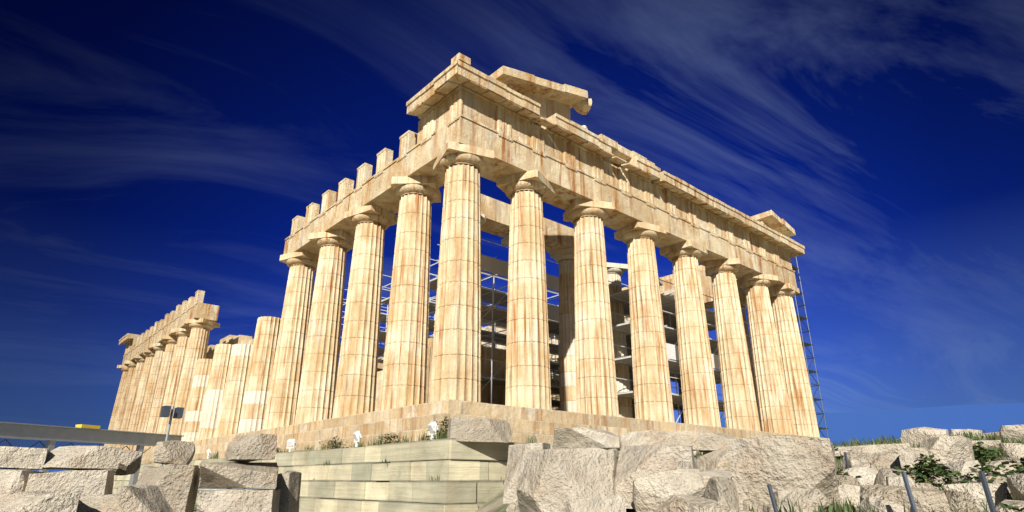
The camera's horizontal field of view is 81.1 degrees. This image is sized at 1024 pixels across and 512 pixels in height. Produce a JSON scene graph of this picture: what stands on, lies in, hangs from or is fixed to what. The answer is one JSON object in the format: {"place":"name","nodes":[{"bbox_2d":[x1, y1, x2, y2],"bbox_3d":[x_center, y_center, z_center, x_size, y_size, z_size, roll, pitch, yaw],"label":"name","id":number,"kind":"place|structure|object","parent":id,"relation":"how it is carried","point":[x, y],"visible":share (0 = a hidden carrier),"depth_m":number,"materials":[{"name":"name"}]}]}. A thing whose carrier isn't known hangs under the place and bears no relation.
{"place":"outdoors","nodes":[
{"label":"outdoors","id":0,"kind":"place"},
{"bbox_2d":[0,0,1023,448],"label":"sky","id":1,"kind":"structure","parent":0,"point":[154,154],"materials":[{"name":"blue"}]},
{"bbox_2d":[17,403,1023,472],"bbox_3d":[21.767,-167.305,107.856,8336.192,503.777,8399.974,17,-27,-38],"label":"distant hills","id":2,"kind":"structure","parent":0,"point":[872,425],"depth_m":3421.96,"materials":[{"name":"blue"}]},
{"bbox_2d":[194,438,1001,511],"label":"ground","id":3,"kind":"structure","parent":0,"point":[495,503],"depth_m":13.29,"materials":[{"name":"beige stone"}]},
{"bbox_2d":[0,406,266,492],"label":"steel beam rails","id":4,"kind":"object","parent":3,"relation":"on","point":[52,435],"visible":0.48,"depth_m":15.93,"materials":[{"name":"grey metal"}]},
{"bbox_2d":[58,438,704,511],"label":"stone block wall","id":5,"kind":"structure","parent":3,"relation":"on","point":[366,479],"depth_m":16.07,"materials":[{"name":"beige stone"}]},
{"bbox_2d":[142,422,438,460],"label":"floodlights","id":6,"kind":"object","parent":5,"relation":"on","point":[358,436],"visible":0.32,"depth_m":18.74,"materials":[{"name":"white paint"}]},
{"bbox_2d":[134,399,820,463],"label":"crepidoma steps","id":7,"kind":"structure","parent":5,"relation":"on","point":[523,422],"depth_m":23.98,"materials":[{"name":"stone"}]},
{"bbox_2d":[104,365,128,445],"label":"column","id":8,"kind":"structure","parent":7,"relation":"on","point":[124,368],"depth_m":71.27,"materials":[{"name":"stone"}]},
{"bbox_2d":[110,360,136,446],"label":"column","id":9,"kind":"structure","parent":7,"relation":"on","point":[131,365],"depth_m":68.64,"materials":[{"name":"stone"}]},
{"bbox_2d":[116,355,145,449],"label":"column","id":10,"kind":"structure","parent":7,"relation":"on","point":[140,360],"depth_m":65.54,"materials":[{"name":"stone"}]},
{"bbox_2d":[124,349,155,449],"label":"column","id":11,"kind":"structure","parent":7,"relation":"on","point":[149,354],"depth_m":62.44,"materials":[{"name":"stone"}]},
{"bbox_2d":[132,342,165,450],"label":"column","id":12,"kind":"structure","parent":7,"relation":"on","point":[159,348],"depth_m":59.41,"materials":[{"name":"stone"}]},
{"bbox_2d":[144,335,177,448],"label":"column","id":13,"kind":"structure","parent":7,"relation":"on","point":[170,341],"depth_m":56.33,"materials":[{"name":"stone"}]},
{"bbox_2d":[153,327,190,446],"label":"column","id":14,"kind":"structure","parent":7,"relation":"on","point":[182,334],"depth_m":53.51,"materials":[{"name":"stone"}]},
{"bbox_2d":[169,318,219,434],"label":"column","id":15,"kind":"structure","parent":7,"relation":"on","point":[197,346],"depth_m":50.74,"materials":[{"name":"stone"}]},
{"bbox_2d":[181,359,212,441],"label":"column","id":16,"kind":"structure","parent":7,"relation":"on","point":[196,402],"depth_m":46.29,"materials":[{"name":"stone"}]},
{"bbox_2d":[197,344,232,439],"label":"column","id":17,"kind":"structure","parent":7,"relation":"on","point":[209,420],"depth_m":43.35,"materials":[{"name":"stone"}]},
{"bbox_2d":[216,344,252,436],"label":"column","id":18,"kind":"structure","parent":7,"relation":"on","point":[233,397],"depth_m":40.22,"materials":[{"name":"stone"}]},
{"bbox_2d":[237,316,280,433],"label":"column","id":19,"kind":"structure","parent":7,"relation":"on","point":[256,396],"depth_m":37.40,"materials":[{"name":"stone"}]},
{"bbox_2d":[263,250,318,429],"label":"column","id":20,"kind":"structure","parent":7,"relation":"on","point":[287,372],"depth_m":34.98,"materials":[{"name":"stone"}]},
{"bbox_2d":[294,230,354,423],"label":"column","id":21,"kind":"structure","parent":7,"relation":"on","point":[317,389],"depth_m":31.93,"materials":[{"name":"stone"}]},
{"bbox_2d":[332,203,397,417],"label":"column","id":22,"kind":"structure","parent":7,"relation":"on","point":[355,390],"depth_m":28.88,"materials":[{"name":"stone"}]},
{"bbox_2d":[379,176,440,410],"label":"column","id":23,"kind":"structure","parent":7,"relation":"on","point":[404,379],"depth_m":25.82,"materials":[{"name":"stone"}]},
{"bbox_2d":[206,317,634,417],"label":"cella walls","id":24,"kind":"structure","parent":7,"relation":"on","point":[498,394],"depth_m":35.30,"materials":[{"name":"stone"}]},
{"bbox_2d":[480,214,485,225],"bbox_3d":[-2.496,2.689,30.734,1.769,10.080,1.769,9,-22,-23],"label":"column capital","id":25,"kind":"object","parent":24,"relation":"on","point":[483,219],"depth_m":31.99,"materials":[{"name":"stone"}]},
{"bbox_2d":[501,234,508,246],"bbox_3d":[0.523,3.621,33.219,1.769,10.080,1.769,9,-22,-22],"label":"column capital","id":26,"kind":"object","parent":24,"relation":"on","point":[505,241],"depth_m":34.83,"materials":[{"name":"stone"}]},
{"bbox_2d":[430,141,493,401],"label":"column","id":27,"kind":"structure","parent":7,"relation":"on","point":[456,367],"depth_m":23.20,"materials":[{"name":"stone"}]},
{"bbox_2d":[496,169,554,409],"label":"column","id":28,"kind":"structure","parent":7,"relation":"on","point":[528,383],"depth_m":25.50,"materials":[{"name":"stone"}]},
{"bbox_2d":[550,247,576,411],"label":"column","id":29,"kind":"structure","parent":7,"relation":"on","point":[564,259],"depth_m":35.23,"materials":[{"name":"stone"}]},
{"bbox_2d":[563,198,618,416],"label":"column","id":30,"kind":"structure","parent":7,"relation":"on","point":[596,388],"depth_m":28.18,"materials":[{"name":"stone"}]},
{"bbox_2d":[607,262,632,417],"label":"column","id":31,"kind":"structure","parent":7,"relation":"on","point":[615,271],"depth_m":37.58,"materials":[{"name":"stone"}]},
{"bbox_2d":[614,220,674,422],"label":"column","id":32,"kind":"structure","parent":7,"relation":"on","point":[652,391],"depth_m":30.86,"materials":[{"name":"stone"}]},
{"bbox_2d":[663,288,683,422],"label":"column","id":33,"kind":"structure","parent":7,"relation":"on","point":[670,293],"depth_m":43.05,"materials":[{"name":"stone"}]},
{"bbox_2d":[659,240,720,426],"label":"column","id":34,"kind":"structure","parent":7,"relation":"on","point":[699,398],"depth_m":33.53,"materials":[{"name":"stone"}]},
{"bbox_2d":[705,258,760,430],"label":"column","id":35,"kind":"structure","parent":7,"relation":"on","point":[739,402],"depth_m":36.19,"materials":[{"name":"stone"}]},
{"bbox_2d":[739,296,761,430],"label":"column","id":36,"kind":"structure","parent":7,"relation":"on","point":[742,299],"depth_m":44.50,"materials":[{"name":"stone"}]},
{"bbox_2d":[736,273,794,434],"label":"column","id":37,"kind":"structure","parent":7,"relation":"on","point":[774,406],"depth_m":38.88,"materials":[{"name":"stone"}]},
{"bbox_2d":[768,283,819,436],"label":"column","id":38,"kind":"structure","parent":7,"relation":"on","point":[802,409],"depth_m":41.13,"materials":[{"name":"stone"}]},
{"bbox_2d":[119,53,804,368],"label":"entablature","id":39,"kind":"structure","parent":38,"relation":"on","point":[516,121],"depth_m":30.79,"materials":[{"name":"stone"}]},
{"bbox_2d":[338,239,828,437],"bbox_3d":[4.169,6.917,44.627,27.350,16.516,24.431,17,-27,-38],"label":"scaffolding","id":40,"kind":"object","parent":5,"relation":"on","point":[493,316],"visible":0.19,"depth_m":38.73,"materials":[{"name":"grey metal"}]},
{"bbox_2d":[0,416,1023,511],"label":"rocks","id":41,"kind":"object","parent":3,"relation":"on","point":[576,463],"depth_m":7.76,"materials":[{"name":"stone"}]},
{"bbox_2d":[148,429,1023,511],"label":"grass tufts","id":42,"kind":"object","parent":3,"relation":"on","point":[850,507],"visible":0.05,"depth_m":10.69,"materials":[{"name":"green plant"}]},
{"bbox_2d":[276,416,1023,511],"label":"shrub foliage","id":43,"kind":"object","parent":3,"relation":"on","point":[924,477],"visible":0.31,"depth_m":5.98,"materials":[{"name":"leaves"},{"name":"foliage"}]},
{"bbox_2d":[565,451,1021,511],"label":"rocks","id":44,"kind":"object","parent":3,"relation":"on","point":[681,487],"visible":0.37,"depth_m":6.36,"materials":[{"name":"stone"}]},
{"bbox_2d":[767,452,995,511],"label":"barrier fence","id":45,"kind":"object","parent":3,"relation":"on","point":[987,492],"visible":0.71,"depth_m":3.97,"materials":[{"name":"metal"}]}
]}

